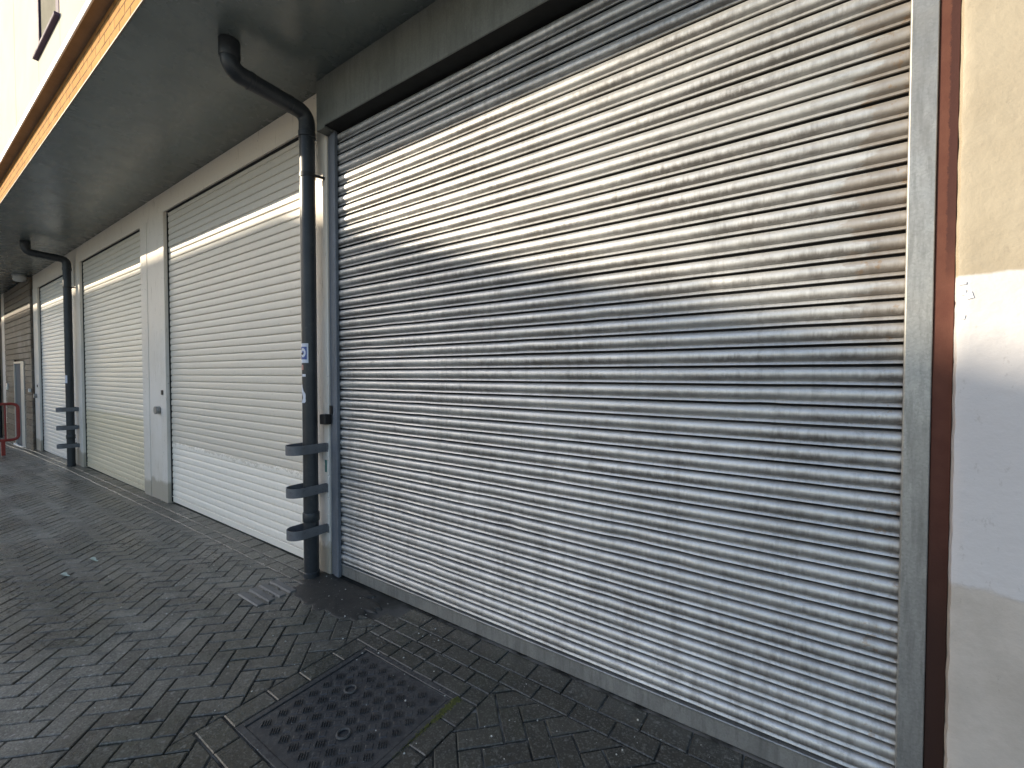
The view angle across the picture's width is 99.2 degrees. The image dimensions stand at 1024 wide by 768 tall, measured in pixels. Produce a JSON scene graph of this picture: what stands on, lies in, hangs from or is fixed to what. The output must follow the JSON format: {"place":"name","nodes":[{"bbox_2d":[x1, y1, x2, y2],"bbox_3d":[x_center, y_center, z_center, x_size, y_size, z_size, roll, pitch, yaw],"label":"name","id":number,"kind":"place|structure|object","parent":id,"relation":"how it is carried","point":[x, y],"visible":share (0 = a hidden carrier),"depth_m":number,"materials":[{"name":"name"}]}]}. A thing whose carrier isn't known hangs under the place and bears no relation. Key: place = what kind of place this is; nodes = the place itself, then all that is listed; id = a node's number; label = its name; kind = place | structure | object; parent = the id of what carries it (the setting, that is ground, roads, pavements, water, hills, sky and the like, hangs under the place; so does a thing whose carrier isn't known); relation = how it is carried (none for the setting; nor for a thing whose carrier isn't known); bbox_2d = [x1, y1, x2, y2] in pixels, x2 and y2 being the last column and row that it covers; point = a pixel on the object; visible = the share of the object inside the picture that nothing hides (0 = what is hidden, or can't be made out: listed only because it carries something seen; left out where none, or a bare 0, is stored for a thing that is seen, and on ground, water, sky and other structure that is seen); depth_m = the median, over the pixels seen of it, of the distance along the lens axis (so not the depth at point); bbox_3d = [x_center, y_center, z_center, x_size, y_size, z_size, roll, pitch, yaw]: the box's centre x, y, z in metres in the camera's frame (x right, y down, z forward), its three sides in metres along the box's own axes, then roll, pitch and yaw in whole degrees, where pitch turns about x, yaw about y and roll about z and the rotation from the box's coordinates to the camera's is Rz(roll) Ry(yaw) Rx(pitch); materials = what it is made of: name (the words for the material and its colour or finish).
{"place":"outdoors","nodes":[
{"label":"outdoors","id":0,"kind":"place"},
{"bbox_2d":[0,436,782,767],"bbox_3d":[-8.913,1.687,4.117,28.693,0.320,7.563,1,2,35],"label":"paving","id":1,"kind":"structure","parent":0,"point":[156,546],"depth_m":2.51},
{"bbox_2d":[0,403,20,455],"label":"barrier","id":2,"kind":"object","parent":1,"relation":"on","point":[3,448],"visible":0.98,"depth_m":9.36,"materials":[{"name":"red metal"}]},
{"bbox_2d":[0,0,436,573],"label":"shop building","id":3,"kind":"structure","parent":1,"relation":"on","point":[120,120],"depth_m":3.94,"materials":[{"name":"white paint"}]},
{"bbox_2d":[0,320,2,437],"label":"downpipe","id":4,"kind":"object","parent":3,"relation":"attached to","point":[1,432],"visible":0.84,"depth_m":12.72,"materials":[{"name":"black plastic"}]},
{"bbox_2d":[11,274,26,281],"bbox_3d":[-11.331,-2.426,10.023,0.240,0.161,0.240,1,2,35],"label":"bulkhead lamp","id":5,"kind":"object","parent":3,"relation":"attached to","point":[19,278],"visible":1,"depth_m":9.95,"materials":[{"name":"white plastic"}]},
{"bbox_2d":[32,0,59,60],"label":"window","id":6,"kind":"structure","parent":3,"relation":"in","point":[48,12],"depth_m":3.77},
{"bbox_2d":[19,240,75,466],"bbox_3d":[-8.153,-0.465,7.702,0.151,3.971,0.666,1,2,35],"label":"downpipe","id":7,"kind":"object","parent":3,"relation":"attached to","point":[26,249],"visible":0.97,"depth_m":7.86,"materials":[{"name":"black plastic"}]},
{"bbox_2d":[32,275,66,458],"bbox_3d":[-9.652,-0.300,9.233,3.508,3.749,0.255,1,2,35],"label":"roller shutter","id":8,"kind":"object","parent":3,"relation":"attached to","point":[49,359],"visible":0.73,"depth_m":9.48,"materials":[{"name":"white metal"}]},
{"bbox_2d":[56,407,78,411],"bbox_3d":[-8.069,0.461,7.898,0.228,0.072,0.279,1,2,35],"label":"pipe guard","id":9,"kind":"object","parent":3,"relation":"attached to","point":[62,409],"visible":0.99,"depth_m":7.86,"materials":[{"name":"grey paint"}]},
{"bbox_2d":[56,425,78,430],"bbox_3d":[-8.069,0.791,7.906,0.228,0.072,0.279,1,2,35],"label":"pipe guard","id":10,"kind":"object","parent":3,"relation":"attached to","point":[63,427],"visible":0.99,"depth_m":7.85,"materials":[{"name":"grey paint"}]},
{"bbox_2d":[57,442,79,448],"bbox_3d":[-8.069,1.121,7.913,0.228,0.072,0.279,1,2,35],"label":"pipe guard","id":11,"kind":"object","parent":3,"relation":"attached to","point":[65,446],"visible":1,"depth_m":7.87,"materials":[{"name":"grey paint"}]},
{"bbox_2d":[76,223,151,495],"bbox_3d":[-6.296,-0.323,6.946,3.618,3.717,0.204,1,2,35],"label":"roller shutter","id":12,"kind":"object","parent":3,"relation":"attached to","point":[113,344],"visible":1,"depth_m":6.79,"materials":[{"name":"white metal"}]},
{"bbox_2d":[153,137,303,557],"bbox_3d":[-3.128,-0.307,4.727,3.472,3.717,0.255,1,2,35],"label":"roller shutter","id":13,"kind":"object","parent":3,"relation":"attached to","point":[229,270],"visible":0.94,"depth_m":4.50,"materials":[{"name":"white metal"}]},
{"bbox_2d":[218,34,324,578],"bbox_3d":[-1.753,-0.386,3.252,0.151,3.919,0.716,1,2,35],"label":"downpipe","id":14,"kind":"object","parent":3,"relation":"attached to","point":[229,54],"visible":0.99,"depth_m":3.42,"materials":[{"name":"black plastic"}]},
{"bbox_2d":[285,442,327,455],"bbox_3d":[-1.655,0.513,3.469,0.228,0.072,0.279,1,2,35],"label":"pipe guard","id":15,"kind":"object","parent":3,"relation":"attached to","point":[297,449],"visible":0.89,"depth_m":3.41,"materials":[{"name":"grey paint"}]},
{"bbox_2d":[286,483,327,498],"bbox_3d":[-1.655,0.843,3.477,0.228,0.072,0.279,1,2,35],"label":"pipe guard","id":16,"kind":"object","parent":3,"relation":"attached to","point":[296,491],"visible":0.82,"depth_m":3.42,"materials":[{"name":"grey paint"}]},
{"bbox_2d":[286,523,328,540],"bbox_3d":[-1.655,1.173,3.484,0.228,0.072,0.279,1,2,35],"label":"pipe guard","id":17,"kind":"object","parent":3,"relation":"attached to","point":[298,532],"visible":0.76,"depth_m":3.44,"materials":[{"name":"grey paint"}]},
{"bbox_2d":[316,0,939,767],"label":"roller shutter","id":18,"kind":"object","parent":3,"relation":"attached to","point":[630,336],"visible":1,"depth_m":2.05,"materials":[{"name":"grey metal"}]},
{"bbox_2d":[943,0,1023,767],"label":"painted wall","id":19,"kind":"structure","parent":3,"relation":"attached to","point":[984,703],"depth_m":1.40,"materials":[{"name":"beige paint"}]},
{"bbox_2d":[237,579,295,606],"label":"channel block","id":20,"kind":"structure","parent":1,"relation":"on","point":[264,595],"depth_m":3.23,"materials":[{"name":"grey concrete"}]},
{"bbox_2d":[292,572,381,620],"bbox_3d":[-1.381,1.560,3.239,1.080,0.027,0.386,1,2,35],"label":"mortar patch","id":21,"kind":"object","parent":1,"relation":"on","point":[325,591],"visible":0.91,"depth_m":3.18,"materials":[{"name":"grey concrete"}]},
{"bbox_2d":[235,646,458,767],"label":"manhole cover","id":22,"kind":"object","parent":1,"relation":"on","point":[320,724],"visible":0.99,"depth_m":2.07,"materials":[{"name":"metal"}]},
{"bbox_2d":[13,510,733,767],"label":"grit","id":23,"kind":"object","parent":1,"relation":"on","point":[356,659],"visible":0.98,"depth_m":2.38,"materials":[{"name":"grey gravel"}]},
{"bbox_2d":[391,696,461,757],"bbox_3d":[-0.387,1.579,2.021,0.054,0.009,0.424,1,2,35],"label":"moss","id":24,"kind":"object","parent":1,"relation":"on","point":[449,705],"visible":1,"depth_m":2.09,"materials":[{"name":"green plant"}]},
{"bbox_2d":[923,0,961,767],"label":"steel post","id":25,"kind":"object","parent":1,"relation":"on","point":[943,333],"visible":0.62,"depth_m":1.48,"materials":[{"name":"brown metal"}]}
]}

